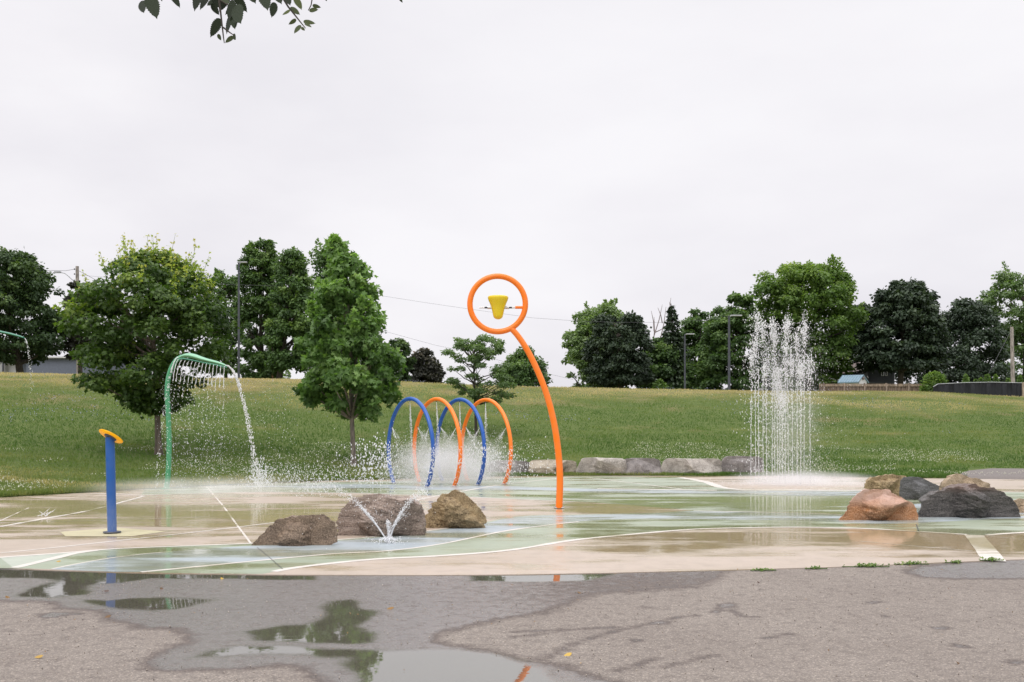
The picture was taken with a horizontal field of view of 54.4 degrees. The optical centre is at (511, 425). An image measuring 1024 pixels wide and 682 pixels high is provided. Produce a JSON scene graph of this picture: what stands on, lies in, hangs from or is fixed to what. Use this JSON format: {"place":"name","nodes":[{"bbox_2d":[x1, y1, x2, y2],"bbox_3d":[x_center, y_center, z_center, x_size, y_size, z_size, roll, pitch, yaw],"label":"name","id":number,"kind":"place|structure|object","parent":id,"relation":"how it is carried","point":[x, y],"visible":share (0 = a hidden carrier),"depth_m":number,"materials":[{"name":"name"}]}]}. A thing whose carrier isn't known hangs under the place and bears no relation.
{"place":"outdoors","nodes":[
{"label":"outdoors","id":0,"kind":"place"},
{"bbox_2d":[138,0,402,42],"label":"leafy branch","id":1,"kind":"object","parent":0,"point":[234,12],"visible":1,"depth_m":3.70,"materials":[{"name":"green plant"}]},
{"bbox_2d":[0,560,1023,681],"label":"asphalt path","id":2,"kind":"structure","parent":0,"point":[217,643],"depth_m":7.46,"materials":[{"name":"grey asphalt"}]},
{"bbox_2d":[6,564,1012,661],"bbox_3d":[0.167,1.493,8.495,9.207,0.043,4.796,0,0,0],"label":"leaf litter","id":3,"kind":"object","parent":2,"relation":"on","point":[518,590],"visible":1,"depth_m":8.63,"materials":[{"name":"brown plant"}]},
{"bbox_2d":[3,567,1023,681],"bbox_3d":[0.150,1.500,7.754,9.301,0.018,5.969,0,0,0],"label":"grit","id":4,"kind":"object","parent":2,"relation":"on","point":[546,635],"visible":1,"depth_m":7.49,"materials":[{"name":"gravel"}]},
{"bbox_2d":[750,568,775,571],"bbox_3d":[2.600,1.488,10.305,0.275,0.041,0.085,0,0,0],"label":"weed tuft","id":5,"kind":"object","parent":2,"relation":"on","point":[761,569],"visible":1,"depth_m":10.29,"materials":[{"name":"green plant"}]},
{"bbox_2d":[805,565,827,568],"bbox_3d":[3.185,1.484,10.414,0.242,0.043,0.079,0,0,0],"label":"weed tuft","id":6,"kind":"object","parent":2,"relation":"on","point":[814,567],"visible":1,"depth_m":10.41,"materials":[{"name":"green plant"}]},
{"bbox_2d":[842,563,889,566],"bbox_3d":[3.762,1.478,10.563,0.513,0.054,0.108,0,0,5],"label":"weed tuft","id":7,"kind":"object","parent":2,"relation":"on","point":[867,565],"visible":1,"depth_m":10.56,"materials":[{"name":"green plant"}]},
{"bbox_2d":[894,560,928,564],"bbox_3d":[4.316,1.479,10.753,0.381,0.047,0.109,0,0,0],"label":"weed tuft","id":8,"kind":"object","parent":2,"relation":"on","point":[909,563],"visible":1,"depth_m":10.75,"materials":[{"name":"green plant"}]},
{"bbox_2d":[945,559,961,563],"bbox_3d":[4.824,1.484,10.878,0.189,0.044,0.091,0,0,-9],"label":"weed tuft","id":9,"kind":"object","parent":2,"relation":"on","point":[956,562],"visible":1,"depth_m":10.88,"materials":[{"name":"green plant"}]},
{"bbox_2d":[0,371,1023,496],"bbox_3d":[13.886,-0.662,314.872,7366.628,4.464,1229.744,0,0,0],"label":"ground","id":10,"kind":"structure","parent":0,"point":[596,422],"depth_m":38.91,"materials":[{"name":"green plant"}]},
{"bbox_2d":[0,331,24,337],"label":"leaf shower","id":11,"kind":"object","parent":10,"relation":"on","point":[8,333],"visible":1,"depth_m":26.90,"materials":[{"name":"green paint"}]},
{"bbox_2d":[24,338,33,392],"bbox_3d":[-13.095,-1.625,26.999,0.263,1.505,0.067,0,0,0],"label":"water trickle","id":12,"kind":"object","parent":11,"relation":"attached to","point":[29,360],"visible":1,"depth_m":26.99,"materials":[{"name":"white"}]},
{"bbox_2d":[0,246,67,372],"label":"tree","id":13,"kind":"object","parent":10,"relation":"on","point":[25,287],"visible":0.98,"depth_m":70.90,"materials":[{"name":"green plant"}]},
{"bbox_2d":[54,266,78,373],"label":"utility pole","id":14,"kind":"object","parent":10,"relation":"on","point":[77,273],"visible":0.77,"depth_m":79.89,"materials":[{"name":"brown wood"}]},
{"bbox_2d":[0,357,138,374],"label":"garage building","id":15,"kind":"structure","parent":10,"relation":"on","point":[59,365],"depth_m":84.00,"materials":[{"name":"grey"}]},
{"bbox_2d":[8,364,15,372],"bbox_3d":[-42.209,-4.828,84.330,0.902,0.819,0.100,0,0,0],"label":"garage door","id":16,"kind":"structure","parent":15,"relation":"in","point":[11,368],"depth_m":84.27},
{"bbox_2d":[60,280,96,373],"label":"tree","id":17,"kind":"object","parent":10,"relation":"on","point":[72,342],"visible":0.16,"depth_m":73.25,"materials":[{"name":"green plant"}]},
{"bbox_2d":[51,233,239,454],"bbox_3d":[-10.977,-2.400,30.025,5.520,6.789,5.151,0,0,0],"label":"maple tree","id":18,"kind":"object","parent":10,"relation":"on","point":[170,287],"visible":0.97,"depth_m":29.02,"materials":[{"name":"green plant"}]},
{"bbox_2d":[202,267,245,377],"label":"oak tree","id":19,"kind":"object","parent":10,"relation":"on","point":[228,291],"visible":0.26,"depth_m":85.40,"materials":[{"name":"green plant"}]},
{"bbox_2d":[237,261,246,377],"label":"lamp post","id":20,"kind":"object","parent":10,"relation":"on","point":[238,262],"visible":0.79,"depth_m":57.95,"materials":[{"name":"black metal"}]},
{"bbox_2d":[230,237,287,378],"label":"oak tree","id":21,"kind":"object","parent":10,"relation":"on","point":[254,307],"visible":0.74,"depth_m":79.08,"materials":[{"name":"green plant"}]},
{"bbox_2d":[282,369,290,378],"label":"shrub","id":22,"kind":"object","parent":10,"relation":"on","point":[289,373],"visible":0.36,"depth_m":69.95,"materials":[{"name":"green plant"}]},
{"bbox_2d":[260,246,316,378],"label":"oak tree","id":23,"kind":"object","parent":10,"relation":"on","point":[290,269],"visible":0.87,"depth_m":74.95,"materials":[{"name":"green plant"}]},
{"bbox_2d":[304,238,386,374],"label":"oak tree","id":24,"kind":"object","parent":10,"relation":"on","point":[320,262],"visible":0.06,"depth_m":83.52,"materials":[{"name":"green plant"}]},
{"bbox_2d":[292,233,406,465],"bbox_3d":[-4.975,-2.318,30.396,3.553,7.293,3.463,0,0,0],"label":"sycamore tree","id":25,"kind":"object","parent":10,"relation":"on","point":[348,341],"visible":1,"depth_m":29.87,"materials":[{"name":"green plant"}]},
{"bbox_2d":[389,337,416,381],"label":"linden tree","id":26,"kind":"object","parent":10,"relation":"on","point":[403,345],"visible":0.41,"depth_m":77.55,"materials":[{"name":"green plant"}]},
{"bbox_2d":[410,347,445,383],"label":"copper beech","id":27,"kind":"object","parent":10,"relation":"on","point":[427,367],"visible":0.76,"depth_m":81.23,"materials":[{"name":"black plant"}]},
{"bbox_2d":[440,334,520,435],"bbox_3d":[-1.219,-1.518,37.996,3.117,4.039,2.986,0,0,0],"label":"locust tree","id":28,"kind":"object","parent":10,"relation":"on","point":[476,393],"visible":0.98,"depth_m":37.62,"materials":[{"name":"green plant"}]},
{"bbox_2d":[487,460,528,472],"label":"stone block","id":29,"kind":"structure","parent":10,"relation":"on","point":[515,465],"depth_m":30.14,"materials":[{"name":"stone"}]},
{"bbox_2d":[0,476,1023,575],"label":"splash pad","id":30,"kind":"object","parent":10,"relation":"on","point":[620,524],"visible":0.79,"depth_m":14.08,"materials":[{"name":"beige concrete"}]},
{"bbox_2d":[99,429,122,533],"bbox_3d":[-5.586,0.774,13.866,0.332,1.454,0.323,0,0,0],"label":"water post","id":31,"kind":"object","parent":30,"relation":"on","point":[111,438],"visible":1,"depth_m":13.81,"materials":[{"name":"blue metal"}]},
{"bbox_2d":[161,353,227,488],"bbox_3d":[-7.524,-0.102,23.670,1.527,3.246,0.421,0,0,-5],"label":"leaf shower","id":32,"kind":"object","parent":30,"relation":"on","point":[185,356],"visible":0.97,"depth_m":23.65,"materials":[{"name":"green paint"}]},
{"bbox_2d":[155,357,297,488],"bbox_3d":[-6.819,-0.071,23.799,3.248,3.118,1.606,0,0,0],"label":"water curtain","id":33,"kind":"object","parent":32,"relation":"attached to","point":[250,437],"visible":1,"depth_m":23.51,"materials":[{"name":"white liquid"}]},
{"bbox_2d":[252,514,337,545],"bbox_3d":[-2.728,1.358,12.543,1.088,0.492,0.422,0,0,0],"label":"boulder","id":34,"kind":"object","parent":30,"relation":"on","point":[320,529],"visible":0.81,"depth_m":12.48,"materials":[{"name":"brown stone"}]},
{"bbox_2d":[293,421,429,548],"bbox_3d":[-1.815,0.636,12.755,2.230,1.726,2.168,0,0,0],"label":"water jet","id":35,"kind":"object","parent":30,"relation":"on","point":[389,537],"visible":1,"depth_m":12.72,"materials":[{"name":"white"}]},
{"bbox_2d":[336,493,426,536],"bbox_3d":[-1.792,1.277,13.691,1.226,0.703,0.660,0,0,0],"label":"boulder","id":36,"kind":"object","parent":30,"relation":"on","point":[349,523],"visible":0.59,"depth_m":13.53,"materials":[{"name":"grey stone"}]},
{"bbox_2d":[238,432,548,486],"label":"splash drops","id":37,"kind":"object","parent":30,"relation":"on","point":[371,468],"visible":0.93,"depth_m":24.83,"materials":[{"name":"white liquid"}]},
{"bbox_2d":[387,397,434,486],"bbox_3d":[-2.570,0.403,25.050,0.169,2.257,2.697,0,0,-31],"label":"spray hoop","id":38,"kind":"object","parent":30,"relation":"on","point":[419,403],"visible":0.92,"depth_m":24.73,"materials":[{"name":"blue paint"}]},
{"bbox_2d":[381,407,448,486],"bbox_3d":[-2.462,0.496,24.919,1.670,2.207,3.284,0,0,-31],"label":"water spray","id":39,"kind":"object","parent":30,"relation":"on","point":[412,466],"visible":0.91,"depth_m":24.96,"materials":[{"name":"white"}]},
{"bbox_2d":[412,397,462,485],"bbox_3d":[-1.930,0.403,25.400,0.169,2.257,2.697,0,0,-31],"label":"spray hoop","id":40,"kind":"object","parent":30,"relation":"on","point":[452,412],"visible":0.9,"depth_m":24.90,"materials":[{"name":"orange paint"}]},
{"bbox_2d":[411,402,471,484],"bbox_3d":[-1.843,0.453,25.612,3.703,2.121,2.016,0,0,45],"label":"water spray","id":41,"kind":"object","parent":30,"relation":"on","point":[437,456],"visible":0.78,"depth_m":25.30,"materials":[{"name":"white"}]},
{"bbox_2d":[425,489,486,527],"bbox_3d":[-0.849,1.264,14.598,0.774,0.655,0.628,0,0,39],"label":"boulder","id":42,"kind":"object","parent":30,"relation":"on","point":[455,508],"visible":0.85,"depth_m":14.56,"materials":[{"name":"brown stone"}]},
{"bbox_2d":[435,398,485,484],"bbox_3d":[-1.360,0.403,25.850,0.169,2.257,2.697,0,0,-31],"label":"spray hoop","id":43,"kind":"object","parent":30,"relation":"on","point":[470,404],"visible":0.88,"depth_m":25.20,"materials":[{"name":"blue paint"}]},
{"bbox_2d":[434,402,494,482],"bbox_3d":[-1.286,0.471,26.009,2.110,2.156,4.093,0,0,-14],"label":"water spray","id":44,"kind":"object","parent":30,"relation":"on","point":[452,456],"visible":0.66,"depth_m":25.80,"materials":[{"name":"white"}]},
{"bbox_2d":[461,398,512,484],"bbox_3d":[-0.700,0.403,26.200,0.169,2.257,2.697,0,0,-31],"label":"spray hoop","id":45,"kind":"object","parent":30,"relation":"on","point":[496,404],"visible":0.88,"depth_m":25.55,"materials":[{"name":"orange paint"}]},
{"bbox_2d":[455,403,536,483],"bbox_3d":[-0.545,0.492,26.268,2.108,2.199,3.453,0,0,-40],"label":"water spray","id":46,"kind":"object","parent":30,"relation":"on","point":[486,465],"visible":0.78,"depth_m":26.12,"materials":[{"name":"white"}]},
{"bbox_2d":[467,273,564,507],"bbox_3d":[0.071,-0.631,18.000,1.766,4.244,0.371,0,0,0],"label":"water ring","id":47,"kind":"object","parent":30,"relation":"on","point":[498,306],"visible":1,"depth_m":17.95,"materials":[{"name":"orange paint"}]},
{"bbox_2d":[839,489,917,520],"bbox_3d":[5.816,1.304,15.802,1.288,0.604,0.543,0,0,0],"label":"boulder","id":48,"kind":"object","parent":30,"relation":"on","point":[875,504],"visible":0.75,"depth_m":15.78,"materials":[{"name":"brown stone"}]},
{"bbox_2d":[864,474,905,495],"bbox_3d":[7.888,1.271,21.067,0.918,0.507,0.443,0,0,0],"label":"boulder","id":49,"kind":"object","parent":30,"relation":"on","point":[891,482],"visible":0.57,"depth_m":20.98,"materials":[{"name":"beige stone"}]},
{"bbox_2d":[899,477,938,499],"bbox_3d":[8.307,1.296,20.242,0.896,0.513,0.369,0,0,-16],"label":"boulder","id":50,"kind":"object","parent":30,"relation":"on","point":[913,488],"visible":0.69,"depth_m":20.18,"materials":[{"name":"stone"}]},
{"bbox_2d":[939,474,990,489],"bbox_3d":[8.713,1.193,19.088,0.979,0.549,0.475,0,0,17],"label":"boulder","id":51,"kind":"object","parent":30,"relation":"on","point":[954,479],"visible":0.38,"depth_m":18.98,"materials":[{"name":"beige stone"}]},
{"bbox_2d":[918,483,1020,517],"bbox_3d":[7.486,1.302,16.299,1.579,0.712,0.646,0,0,21],"label":"boulder","id":52,"kind":"object","parent":30,"relation":"on","point":[964,500],"visible":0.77,"depth_m":16.28,"materials":[{"name":"grey stone"}]},
{"bbox_2d":[979,557,1003,560],"bbox_3d":[5.321,1.482,11.046,0.263,0.064,0.087,0,0,7],"label":"weed tuft","id":53,"kind":"object","parent":30,"relation":"on","point":[990,559],"visible":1,"depth_m":11.04,"materials":[{"name":"green plant"}]},
{"bbox_2d":[1013,498,1023,512],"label":"boulder","id":54,"kind":"object","parent":30,"relation":"on","point":[1019,502],"visible":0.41,"depth_m":17.18,"materials":[{"name":"beige stone"}]},
{"bbox_2d":[0,441,1023,489],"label":"clover flowers","id":55,"kind":"object","parent":10,"relation":"on","point":[508,456],"visible":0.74,"depth_m":31.81,"materials":[{"name":"white plant"}]},
{"bbox_2d":[2,371,1023,432],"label":"meadow flowers","id":56,"kind":"object","parent":10,"relation":"on","point":[406,381],"visible":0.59,"depth_m":43.01,"materials":[{"name":"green plant"}]},
{"bbox_2d":[489,345,552,386],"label":"maple tree","id":57,"kind":"object","parent":10,"relation":"on","point":[522,372],"visible":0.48,"depth_m":78.94,"materials":[{"name":"green plant"}]},
{"bbox_2d":[528,459,576,474],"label":"stone block","id":58,"kind":"structure","parent":10,"relation":"on","point":[569,465],"depth_m":29.98,"materials":[{"name":"stone"}]},
{"bbox_2d":[561,298,630,388],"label":"silver maple","id":59,"kind":"object","parent":10,"relation":"on","point":[573,344],"visible":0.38,"depth_m":84.78,"materials":[{"name":"green plant"}]},
{"bbox_2d":[576,457,626,473],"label":"stone block","id":60,"kind":"structure","parent":10,"relation":"on","point":[603,465],"depth_m":29.85,"materials":[{"name":"stone"}]},
{"bbox_2d":[578,309,657,388],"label":"maple tree","id":61,"kind":"object","parent":10,"relation":"on","point":[623,360],"visible":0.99,"depth_m":78.69,"materials":[{"name":"green plant"}]},
{"bbox_2d":[625,458,660,474],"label":"stone block","id":62,"kind":"structure","parent":10,"relation":"on","point":[642,465],"depth_m":30.00,"materials":[{"name":"stone"}]},
{"bbox_2d":[652,378,666,388],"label":"shrub","id":63,"kind":"object","parent":10,"relation":"on","point":[658,384],"visible":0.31,"depth_m":77.87,"materials":[{"name":"green plant"}]},
{"bbox_2d":[651,300,670,336],"bbox_3d":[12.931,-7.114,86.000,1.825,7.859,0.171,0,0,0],"label":"bare tree","id":64,"kind":"object","parent":10,"relation":"on","point":[654,329],"visible":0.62,"depth_m":85.97,"materials":[{"name":"brown wood"}]},
{"bbox_2d":[635,336,699,388],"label":"linden tree","id":65,"kind":"object","parent":10,"relation":"on","point":[663,351],"visible":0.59,"depth_m":82.67,"materials":[{"name":"green plant"}]},
{"bbox_2d":[653,305,696,388],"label":"spruce tree","id":66,"kind":"object","parent":10,"relation":"on","point":[674,337],"visible":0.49,"depth_m":83.37,"materials":[{"name":"green plant"}]},
{"bbox_2d":[684,333,693,388],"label":"lamp post","id":67,"kind":"object","parent":10,"relation":"on","point":[685,358],"visible":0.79,"depth_m":74.94,"materials":[{"name":"grey metal"}]},
{"bbox_2d":[661,458,721,473],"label":"stone block","id":68,"kind":"structure","parent":10,"relation":"on","point":[681,465],"depth_m":30.04,"materials":[{"name":"stone"}]},
{"bbox_2d":[679,307,725,386],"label":"linden tree","id":69,"kind":"object","parent":10,"relation":"on","point":[690,324],"visible":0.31,"depth_m":91.16,"materials":[{"name":"green plant"}]},
{"bbox_2d":[693,291,766,390],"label":"maple tree","id":70,"kind":"object","parent":10,"relation":"on","point":[714,373],"visible":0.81,"depth_m":80.89,"materials":[{"name":"green plant"}]},
{"bbox_2d":[728,315,741,389],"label":"lamp post","id":71,"kind":"object","parent":10,"relation":"on","point":[729,349],"visible":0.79,"depth_m":65.93,"materials":[{"name":"black metal"}]},
{"bbox_2d":[84,275,725,321],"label":"power line","id":72,"kind":"object","parent":71,"relation":"attached to","point":[458,307],"visible":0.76,"depth_m":72.65,"materials":[{"name":"metal"}]},
{"bbox_2d":[721,456,763,472],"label":"stone block","id":73,"kind":"structure","parent":10,"relation":"on","point":[731,463],"depth_m":30.08,"materials":[{"name":"stone"}]},
{"bbox_2d":[752,340,782,390],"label":"linden tree","id":74,"kind":"object","parent":10,"relation":"on","point":[768,378],"visible":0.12,"depth_m":94.99,"materials":[{"name":"green plant"}]},
{"bbox_2d":[748,254,869,391],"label":"silver maple","id":75,"kind":"object","parent":10,"relation":"on","point":[818,296],"visible":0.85,"depth_m":81.60,"materials":[{"name":"green plant"}]},
{"bbox_2d":[838,374,868,383],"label":"garden shed","id":76,"kind":"structure","parent":10,"relation":"on","point":[853,379],"depth_m":72.39,"materials":[{"name":"blue metal"}]},
{"bbox_2d":[837,303,871,379],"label":"linden tree","id":77,"kind":"object","parent":10,"relation":"on","point":[865,305],"visible":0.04,"depth_m":92.77,"materials":[{"name":"green plant"}]},
{"bbox_2d":[842,362,894,390],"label":"grey house","id":78,"kind":"structure","parent":10,"relation":"on","point":[876,377],"depth_m":86.00,"materials":[{"name":"grey"}]},
{"bbox_2d":[819,383,924,390],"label":"wooden fence","id":79,"kind":"object","parent":10,"relation":"on","point":[876,387],"visible":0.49,"depth_m":64.00,"materials":[{"name":"brown wood"}]},
{"bbox_2d":[851,276,953,383],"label":"maple tree","id":80,"kind":"object","parent":10,"relation":"on","point":[909,315],"visible":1,"depth_m":79.31,"materials":[{"name":"green plant"}]},
{"bbox_2d":[919,370,947,391],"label":"shrub","id":81,"kind":"object","parent":10,"relation":"on","point":[930,381],"visible":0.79,"depth_m":62.22,"materials":[{"name":"green plant"}]},
{"bbox_2d":[895,296,1017,383],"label":"copper beech","id":82,"kind":"object","parent":10,"relation":"on","point":[966,321],"visible":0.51,"depth_m":87.96,"materials":[{"name":"green plant"}]},
{"bbox_2d":[962,374,969,381],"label":"cedar shrub","id":83,"kind":"object","parent":10,"relation":"on","point":[966,378],"visible":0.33,"depth_m":65.96,"materials":[{"name":"green plant"}]},
{"bbox_2d":[933,382,1023,396],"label":"fence","id":84,"kind":"object","parent":10,"relation":"on","point":[1002,388],"visible":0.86,"depth_m":61.49,"materials":[{"name":"black metal"}]},
{"bbox_2d":[982,374,991,381],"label":"cedar shrub","id":85,"kind":"object","parent":10,"relation":"on","point":[988,378],"visible":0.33,"depth_m":65.95,"materials":[{"name":"green plant"}]},
{"bbox_2d":[992,374,999,381],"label":"cedar shrub","id":86,"kind":"object","parent":10,"relation":"on","point":[995,378],"visible":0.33,"depth_m":65.93,"materials":[{"name":"green plant"}]},
{"bbox_2d":[976,261,1023,381],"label":"ash tree","id":87,"kind":"object","parent":10,"relation":"on","point":[1005,282],"visible":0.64,"depth_m":99.59,"materials":[{"name":"green plant"}]},
{"bbox_2d":[1010,327,1014,381],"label":"utility pole","id":88,"kind":"object","parent":10,"relation":"on","point":[1012,365],"visible":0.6,"depth_m":71.90,"materials":[{"name":"grey wood"}]},
{"bbox_2d":[1017,375,1022,382],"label":"cedar shrub","id":89,"kind":"object","parent":10,"relation":"on","point":[1019,378],"visible":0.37,"depth_m":65.96,"materials":[{"name":"green plant"}]},
{"bbox_2d":[0,0,1023,390],"label":"sky","id":90,"kind":"structure","parent":0,"point":[645,155],"materials":[{"name":"white"}]},
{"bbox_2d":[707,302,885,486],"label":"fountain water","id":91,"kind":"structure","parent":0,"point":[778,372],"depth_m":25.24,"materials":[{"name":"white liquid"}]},
{"bbox_2d":[961,468,1023,478],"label":"side path","id":92,"kind":"structure","parent":0,"point":[995,474],"depth_m":29.01,"materials":[{"name":"concrete"}]}
]}

